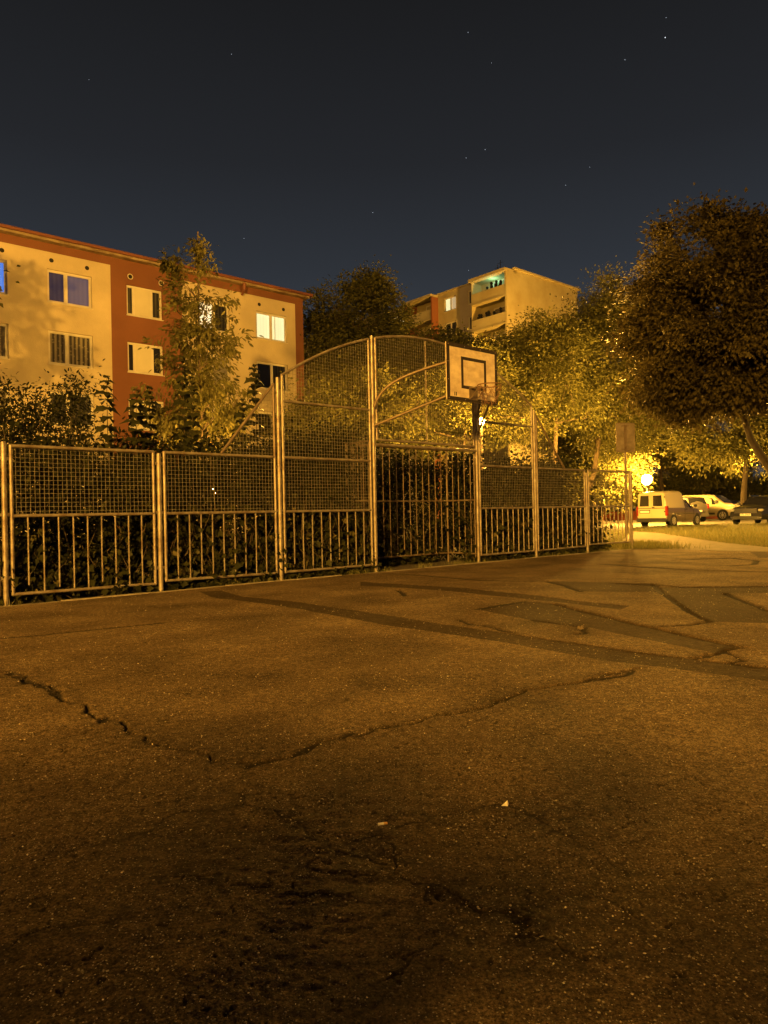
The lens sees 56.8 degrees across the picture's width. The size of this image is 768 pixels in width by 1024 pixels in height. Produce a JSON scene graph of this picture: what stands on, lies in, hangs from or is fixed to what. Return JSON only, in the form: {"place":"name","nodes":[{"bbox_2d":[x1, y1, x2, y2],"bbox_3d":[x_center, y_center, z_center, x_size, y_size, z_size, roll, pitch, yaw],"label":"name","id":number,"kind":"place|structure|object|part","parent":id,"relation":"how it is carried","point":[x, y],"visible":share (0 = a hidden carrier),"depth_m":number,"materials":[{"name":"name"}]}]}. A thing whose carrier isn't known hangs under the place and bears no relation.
{"place":"outdoors","nodes":[
{"label":"outdoors","id":0,"kind":"place"},
{"bbox_2d":[0,265,19,307],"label":"shade tree","id":1,"kind":"object","parent":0,"point":[1,304],"visible":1,"depth_m":23.85,"materials":[{"name":"green plant"}]},
{"bbox_2d":[9,549,624,605],"bbox_3d":[-5.502,1.070,8.761,27.207,0.001,3.220,-1,0,-41],"label":"planting bed","id":2,"kind":"object","parent":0,"point":[409,566],"depth_m":12.66,"materials":[{"name":"soil"}]},
{"bbox_2d":[0,359,113,583],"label":"shrub","id":3,"kind":"object","parent":2,"relation":"on","point":[28,431],"visible":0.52,"depth_m":10.28,"materials":[{"name":"green plant"}]},
{"bbox_2d":[92,375,120,553],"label":"leafy shoot","id":4,"kind":"object","parent":2,"relation":"on","point":[109,439],"visible":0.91,"depth_m":10.14,"materials":[{"name":"green plant"}]},
{"bbox_2d":[0,415,266,595],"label":"hedge","id":5,"kind":"object","parent":2,"relation":"on","point":[66,526],"visible":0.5,"depth_m":9.50,"materials":[{"name":"green plant"}]},
{"bbox_2d":[84,416,188,569],"bbox_3d":[-3.882,-0.193,11.055,1.575,2.512,1.976,-1,0,-36],"label":"shrub","id":6,"kind":"object","parent":2,"relation":"on","point":[128,444],"visible":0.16,"depth_m":10.80,"materials":[{"name":"green plant"}]},
{"bbox_2d":[120,389,152,565],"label":"leafy shoot","id":7,"kind":"object","parent":2,"relation":"on","point":[139,416],"visible":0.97,"depth_m":10.32,"materials":[{"name":"green plant"}]},
{"bbox_2d":[141,385,161,527],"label":"leafy shoot","id":8,"kind":"object","parent":2,"relation":"on","point":[153,410],"visible":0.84,"depth_m":10.86,"materials":[{"name":"green plant"}]},
{"bbox_2d":[169,355,194,447],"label":"leafy shoot","id":9,"kind":"object","parent":2,"relation":"on","point":[183,411],"visible":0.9,"depth_m":11.41,"materials":[{"name":"green plant"}]},
{"bbox_2d":[183,376,201,542],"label":"leafy shoot","id":10,"kind":"object","parent":2,"relation":"on","point":[193,416],"visible":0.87,"depth_m":11.31,"materials":[{"name":"green plant"}]},
{"bbox_2d":[130,231,263,458],"bbox_3d":[-6.647,-4.339,24.770,4.065,11.080,4.444,-1,0,29],"label":"slim tree","id":11,"kind":"object","parent":2,"relation":"on","point":[210,392],"visible":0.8,"depth_m":24.73,"materials":[{"name":"green plant"}]},
{"bbox_2d":[155,427,298,544],"bbox_3d":[-2.729,-0.254,12.342,3.062,2.591,2.378,-1,0,-37],"label":"shrub","id":12,"kind":"object","parent":2,"relation":"on","point":[202,437],"visible":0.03,"depth_m":11.70,"materials":[{"name":"green plant"}]},
{"bbox_2d":[233,398,250,532],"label":"leafy shoot","id":13,"kind":"object","parent":2,"relation":"on","point":[240,414],"visible":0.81,"depth_m":11.57,"materials":[{"name":"green plant"}]},
{"bbox_2d":[244,364,264,552],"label":"leafy shoot","id":14,"kind":"object","parent":2,"relation":"on","point":[254,387],"visible":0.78,"depth_m":12.19,"materials":[{"name":"green plant"}]},
{"bbox_2d":[202,416,370,565],"bbox_3d":[-1.684,-0.321,11.724,2.545,2.736,2.612,-1,0,-41],"label":"hedge","id":15,"kind":"object","parent":2,"relation":"on","point":[290,490],"visible":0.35,"depth_m":11.33,"materials":[{"name":"green plant"}]},
{"bbox_2d":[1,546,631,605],"bbox_3d":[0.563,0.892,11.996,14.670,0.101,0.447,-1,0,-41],"label":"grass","id":16,"kind":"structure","parent":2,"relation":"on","point":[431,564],"depth_m":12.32,"materials":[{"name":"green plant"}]},
{"bbox_2d":[263,394,393,550],"bbox_3d":[-1.322,-0.720,14.398,3.139,3.472,2.399,-1,0,-39],"label":"shrub","id":17,"kind":"object","parent":2,"relation":"on","point":[329,424],"visible":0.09,"depth_m":14.32,"materials":[{"name":"green plant"}]},
{"bbox_2d":[272,420,455,564],"bbox_3d":[-0.446,-0.322,13.543,3.745,2.714,2.666,-1,0,-37],"label":"hedge","id":18,"kind":"object","parent":2,"relation":"on","point":[379,485],"visible":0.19,"depth_m":13.33,"materials":[{"name":"green plant"}]},
{"bbox_2d":[345,440,476,561],"bbox_3d":[0.540,-0.089,12.395,2.443,2.180,0.790,-1,0,-41],"label":"football goal","id":19,"kind":"object","parent":2,"relation":"on","point":[434,449],"visible":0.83,"depth_m":12.83,"materials":[{"name":"metal"}]},
{"bbox_2d":[402,435,532,559],"bbox_3d":[1.623,-0.244,14.565,2.660,2.479,2.515,-1,0,-39],"label":"hedge","id":20,"kind":"object","parent":2,"relation":"on","point":[461,467],"visible":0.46,"depth_m":14.00,"materials":[{"name":"green plant"}]},
{"bbox_2d":[466,443,608,548],"bbox_3d":[3.387,-0.275,15.905,3.286,2.489,2.338,-1,0,-40],"label":"hedge","id":21,"kind":"object","parent":2,"relation":"on","point":[548,500],"visible":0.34,"depth_m":15.39,"materials":[{"name":"green plant"}]},
{"bbox_2d":[0,548,767,1023],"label":"court","id":22,"kind":"object","parent":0,"point":[732,766],"visible":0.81,"depth_m":2.34,"materials":[{"name":"asphalt"}]},
{"bbox_2d":[0,580,767,1023],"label":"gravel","id":23,"kind":"structure","parent":22,"relation":"on","point":[384,842],"depth_m":1.95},
{"bbox_2d":[0,0,767,508],"label":"sky","id":24,"kind":"structure","parent":0,"point":[539,137],"materials":[{"name":"blue"}]},
{"bbox_2d":[18,509,767,580],"bbox_3d":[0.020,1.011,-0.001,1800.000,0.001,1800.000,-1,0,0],"label":"ground","id":25,"kind":"structure","parent":0,"point":[741,525],"depth_m":32.03,"materials":[{"name":"green plant"}]},
{"bbox_2d":[0,223,312,540],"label":"apartment building","id":26,"kind":"structure","parent":25,"relation":"on","point":[67,303],"depth_m":34.62,"materials":[{"name":"beige paint"}]},
{"bbox_2d":[0,260,8,295],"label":"window","id":27,"kind":"structure","parent":26,"relation":"in","point":[3,274],"depth_m":31.72,"materials":[{"name":"blue glass"}]},
{"bbox_2d":[0,387,8,419],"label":"window","id":28,"kind":"structure","parent":26,"relation":"in","point":[5,396],"depth_m":31.70,"materials":[{"name":"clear glass"}]},
{"bbox_2d":[0,323,9,359],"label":"window","id":29,"kind":"structure","parent":26,"relation":"in","point":[3,327],"depth_m":31.71,"materials":[{"name":"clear glass"}]},
{"bbox_2d":[47,269,92,309],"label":"window","id":30,"kind":"structure","parent":26,"relation":"in","point":[63,288],"depth_m":33.60,"materials":[{"name":"blue glass"}]},
{"bbox_2d":[48,330,93,368],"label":"window","id":31,"kind":"structure","parent":26,"relation":"in","point":[65,349],"depth_m":33.59,"materials":[{"name":"black glass"}]},
{"bbox_2d":[50,392,93,427],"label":"window","id":32,"kind":"structure","parent":26,"relation":"in","point":[91,396],"depth_m":33.80,"materials":[{"name":"black glass"}]},
{"bbox_2d":[126,285,163,320],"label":"window","id":33,"kind":"structure","parent":26,"relation":"in","point":[141,302],"depth_m":35.84,"materials":[{"name":"white glass"}]},
{"bbox_2d":[127,342,164,376],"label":"window","id":34,"kind":"structure","parent":26,"relation":"in","point":[141,361],"depth_m":35.80,"materials":[{"name":"beige glass"}]},
{"bbox_2d":[129,399,163,430],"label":"window","id":35,"kind":"structure","parent":26,"relation":"in","point":[140,426],"depth_m":35.73,"materials":[{"name":"black glass"}]},
{"bbox_2d":[199,300,230,333],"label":"window","id":36,"kind":"structure","parent":26,"relation":"in","point":[220,310],"depth_m":38.78,"materials":[{"name":"white glass"}]},
{"bbox_2d":[200,355,229,384],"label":"window","id":37,"kind":"structure","parent":26,"relation":"in","point":[222,370],"depth_m":38.81,"materials":[{"name":"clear glass"}]},
{"bbox_2d":[256,311,287,343],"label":"window","id":38,"kind":"structure","parent":26,"relation":"in","point":[264,321],"depth_m":40.76,"materials":[{"name":"white glass"}]},
{"bbox_2d":[258,411,286,439],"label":"window","id":39,"kind":"structure","parent":26,"relation":"in","point":[262,413],"depth_m":40.52,"materials":[{"name":"clear glass"}]},
{"bbox_2d":[257,361,288,392],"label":"window","id":40,"kind":"structure","parent":26,"relation":"in","point":[268,372],"depth_m":40.72,"materials":[{"name":"clear glass"}]},
{"bbox_2d":[0,335,632,605],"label":"ball court fence","id":41,"kind":"object","parent":25,"relation":"on","point":[372,415],"visible":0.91,"depth_m":10.47,"materials":[{"name":"metal"}]},
{"bbox_2d":[0,522,171,605],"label":"climbing vine","id":42,"kind":"object","parent":41,"relation":"attached to","point":[122,576],"visible":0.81,"depth_m":8.54,"materials":[{"name":"green plant"}]},
{"bbox_2d":[135,502,292,590],"bbox_3d":[-2.282,0.452,9.676,2.282,1.228,0.560,-1,0,-37],"label":"climbing vine","id":43,"kind":"object","parent":41,"relation":"attached to","point":[231,566],"visible":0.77,"depth_m":9.60,"materials":[{"name":"green plant"}]},
{"bbox_2d":[261,493,383,579],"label":"climbing vine","id":44,"kind":"object","parent":41,"relation":"attached to","point":[328,562],"visible":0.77,"depth_m":10.75,"materials":[{"name":"green plant"}]},
{"bbox_2d":[340,507,446,566],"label":"climbing vine","id":45,"kind":"object","parent":41,"relation":"attached to","point":[419,559],"visible":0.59,"depth_m":12.88,"materials":[{"name":"green plant"}]},
{"bbox_2d":[373,341,501,434],"bbox_3d":[0.849,-2.010,11.929,2.069,1.266,1.987,-1,0,0],"label":"basketball hoop","id":46,"kind":"object","parent":41,"relation":"attached to","point":[471,374],"visible":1,"depth_m":11.28,"materials":[{"name":"paint"}]},
{"bbox_2d":[455,494,541,562],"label":"hedge","id":47,"kind":"object","parent":41,"relation":"attached to","point":[499,546],"visible":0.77,"depth_m":13.47,"materials":[{"name":"green plant"}]},
{"bbox_2d":[521,504,589,556],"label":"climbing vine","id":48,"kind":"object","parent":41,"relation":"attached to","point":[564,544],"visible":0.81,"depth_m":14.73,"materials":[{"name":"green plant"}]},
{"bbox_2d":[567,477,614,552],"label":"climbing vine","id":49,"kind":"object","parent":41,"relation":"attached to","point":[596,537],"visible":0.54,"depth_m":15.55,"materials":[{"name":"green plant"}]},
{"bbox_2d":[0,548,638,606],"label":"court kerb","id":50,"kind":"structure","parent":25,"relation":"on","point":[286,580],"depth_m":9.88,"materials":[{"name":"concrete"}]},
{"bbox_2d":[300,255,434,398],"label":"maple tree","id":51,"kind":"object","parent":25,"relation":"on","point":[335,328],"visible":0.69,"depth_m":44.38,"materials":[{"name":"green plant"}]},
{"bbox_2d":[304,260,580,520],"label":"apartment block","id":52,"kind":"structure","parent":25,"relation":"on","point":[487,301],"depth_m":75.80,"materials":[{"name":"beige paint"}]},
{"bbox_2d":[444,296,455,312],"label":"window","id":53,"kind":"structure","parent":52,"relation":"in","point":[450,303],"depth_m":79.34,"materials":[{"name":"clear glass"}]},
{"bbox_2d":[445,321,455,333],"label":"window","id":54,"kind":"structure","parent":52,"relation":"in","point":[452,325],"depth_m":79.28,"materials":[{"name":"clear glass"}]},
{"bbox_2d":[468,290,470,304],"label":"window","id":55,"kind":"structure","parent":52,"relation":"in","point":[469,295],"depth_m":77.26,"materials":[{"name":"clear glass"}]},
{"bbox_2d":[468,316,471,330],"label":"window","id":56,"kind":"structure","parent":52,"relation":"in","point":[470,318],"depth_m":77.24,"materials":[{"name":"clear glass"}]},
{"bbox_2d":[494,306,504,313],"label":"window","id":57,"kind":"structure","parent":52,"relation":"in","point":[501,306],"depth_m":74.54,"materials":[{"name":"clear glass"}]},
{"bbox_2d":[380,319,517,511],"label":"maple tree","id":58,"kind":"object","parent":25,"relation":"on","point":[458,336],"visible":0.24,"depth_m":42.20,"materials":[{"name":"green plant"}]},
{"bbox_2d":[480,419,484,477],"bbox_3d":[3.610,-1.223,26.002,0.240,4.441,0.240,-1,0,0],"label":"street lamp","id":59,"kind":"object","parent":25,"relation":"on","point":[482,443],"visible":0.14,"depth_m":25.97,"materials":[{"name":"grey"}]},
{"bbox_2d":[616,423,634,539],"bbox_3d":[6.234,-0.682,18.285,0.528,3.235,0.092,-1,0,-10],"label":"sign on pole","id":60,"kind":"object","parent":25,"relation":"on","point":[625,437],"visible":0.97,"depth_m":18.28,"materials":[{"name":"metal"}]},
{"bbox_2d":[626,458,628,533],"bbox_3d":[9.539,-1.122,28.001,0.300,4.008,0.300,-1,0,0],"label":"street lamp","id":61,"kind":"object","parent":25,"relation":"on","point":[627,504],"visible":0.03,"depth_m":27.96,"materials":[{"name":"grey metal"}]},
{"bbox_2d":[602,538,709,549],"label":"grass","id":62,"kind":"structure","parent":25,"relation":"on","point":[648,544],"depth_m":16.43,"materials":[{"name":"green plant"}]},
{"bbox_2d":[599,183,767,472],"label":"leaning tree","id":63,"kind":"object","parent":25,"relation":"on","point":[697,363],"visible":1,"depth_m":21.16,"materials":[{"name":"green plant"}]},
{"bbox_2d":[706,482,732,499],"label":"bush","id":64,"kind":"object","parent":25,"relation":"on","point":[724,493],"visible":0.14,"depth_m":74.00,"materials":[{"name":"green plant"}]},
{"bbox_2d":[729,495,767,524],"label":"station wagon","id":65,"kind":"object","parent":25,"relation":"on","point":[755,507],"visible":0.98,"depth_m":37.33,"materials":[{"name":"grey paint"}]},
{"bbox_2d":[52,518,766,552],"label":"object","id":66,"kind":"structure","parent":0,"point":[636,525],"depth_m":42.96,"materials":[{"name":"concrete"}]},
{"bbox_2d":[260,355,462,456],"bbox_3d":[-1.164,-2.838,30.003,9.202,7.910,6.114,-1,0,0],"label":"maple tree","id":67,"kind":"object","parent":66,"relation":"on","point":[350,400],"visible":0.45,"depth_m":29.23,"materials":[{"name":"green plant"}]},
{"bbox_2d":[379,328,573,511],"bbox_3d":[3.969,-3.279,30.590,8.501,8.568,7.730,-1,0,44],"label":"maple tree","id":68,"kind":"object","parent":66,"relation":"on","point":[455,433],"visible":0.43,"depth_m":29.79,"materials":[{"name":"green plant"}]},
{"bbox_2d":[486,305,629,508],"bbox_3d":[7.642,-4.476,32.914,8.541,10.834,7.391,-1,0,0],"label":"maple tree","id":69,"kind":"object","parent":66,"relation":"on","point":[554,348],"visible":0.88,"depth_m":31.83,"materials":[{"name":"green plant"}]},
{"bbox_2d":[549,255,689,515],"bbox_3d":[12.240,-6.014,35.837,8.102,13.810,8.916,-1,0,0],"label":"maple tree","id":70,"kind":"object","parent":66,"relation":"on","point":[596,314],"visible":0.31,"depth_m":35.21,"materials":[{"name":"green plant"}]},
{"bbox_2d":[642,475,651,491],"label":"street lamp","id":71,"kind":"object","parent":66,"relation":"on","point":[646,480],"visible":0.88,"depth_m":44.83,"materials":[{"name":"white glass"}]},
{"bbox_2d":[636,491,700,525],"bbox_3d":[15.542,-0.167,38.537,4.200,1.955,2.000,-1,0,-41],"label":"panel van","id":72,"kind":"object","parent":66,"relation":"on","point":[671,508],"visible":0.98,"depth_m":37.31,"materials":[{"name":"white metal"}]},
{"bbox_3d":[13.743,-0.300,37.499,0.075,1.300,0.758,-1,0,-41],"label":"rear door","id":73,"kind":"part","parent":72,"relation":"part of","materials":[{"name":"beige paint"}]},
{"bbox_3d":[14.254,-0.311,36.913,0.075,1.300,0.758,-1,0,-41],"label":"rear door","id":74,"kind":"part","parent":72,"relation":"part of","materials":[{"name":"beige paint"}]},
{"bbox_2d":[678,497,708,521],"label":"family car","id":75,"kind":"object","parent":66,"relation":"on","point":[702,506],"visible":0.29,"depth_m":47.10,"materials":[{"name":"silver metal"}]},
{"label":"rear window","id":76,"kind":"part","parent":75,"relation":"part of","materials":[{"name":"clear glass"}]},
{"bbox_2d":[653,408,767,504],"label":"linden tree","id":77,"kind":"object","parent":66,"relation":"on","point":[732,446],"visible":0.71,"depth_m":49.38,"materials":[{"name":"green plant"}]},
{"bbox_2d":[682,495,739,519],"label":"car","id":78,"kind":"object","parent":66,"relation":"on","point":[720,506],"visible":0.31,"depth_m":50.62,"materials":[{"name":"beige paint"}]},
{"bbox_2d":[402,516,728,524],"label":"parking lane","id":79,"kind":"structure","parent":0,"point":[608,522],"depth_m":53.68,"materials":[{"name":"grey asphalt"}]},
{"bbox_2d":[515,446,608,505],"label":"bush","id":80,"kind":"object","parent":79,"relation":"on","point":[568,488],"visible":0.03,"depth_m":46.01,"materials":[{"name":"green plant"}]},
{"bbox_2d":[521,410,667,520],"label":"linden tree","id":81,"kind":"object","parent":79,"relation":"on","point":[638,472],"visible":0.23,"depth_m":46.53,"materials":[{"name":"green plant"}]},
{"bbox_2d":[571,470,653,522],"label":"bush","id":82,"kind":"object","parent":79,"relation":"on","point":[635,488],"visible":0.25,"depth_m":48.61,"materials":[{"name":"green plant"}]},
{"bbox_2d":[614,472,684,511],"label":"bush","id":83,"kind":"object","parent":79,"relation":"on","point":[668,486],"visible":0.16,"depth_m":64.86,"materials":[{"name":"green plant"}]},
{"bbox_2d":[600,511,717,520],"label":"wall","id":84,"kind":"structure","parent":79,"relation":"on","point":[622,516],"depth_m":57.76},
{"bbox_2d":[656,476,711,494],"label":"bush","id":85,"kind":"object","parent":79,"relation":"on","point":[688,492],"visible":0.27,"depth_m":70.55,"materials":[{"name":"green plant"}]},
{"bbox_2d":[645,425,723,490],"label":"linden tree","id":86,"kind":"object","parent":79,"relation":"on","point":[665,459],"visible":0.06,"depth_m":59.57,"materials":[{"name":"green plant"}]},
{"bbox_2d":[653,423,764,494],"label":"linden tree","id":87,"kind":"object","parent":79,"relation":"on","point":[713,478],"visible":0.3,"depth_m":64.85,"materials":[{"name":"green plant"}]},
{"bbox_2d":[723,471,767,500],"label":"bush","id":88,"kind":"object","parent":79,"relation":"on","point":[757,488],"visible":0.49,"depth_m":68.67,"materials":[{"name":"green plant"}]},
{"bbox_2d":[569,522,767,546],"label":"grass","id":89,"kind":"structure","parent":0,"point":[738,538],"depth_m":24.40,"materials":[{"name":"green plant"}]},
{"bbox_2d":[623,532,767,550],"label":"path","id":90,"kind":"structure","parent":0,"point":[699,543],"depth_m":18.46,"materials":[{"name":"concrete"}]}
]}

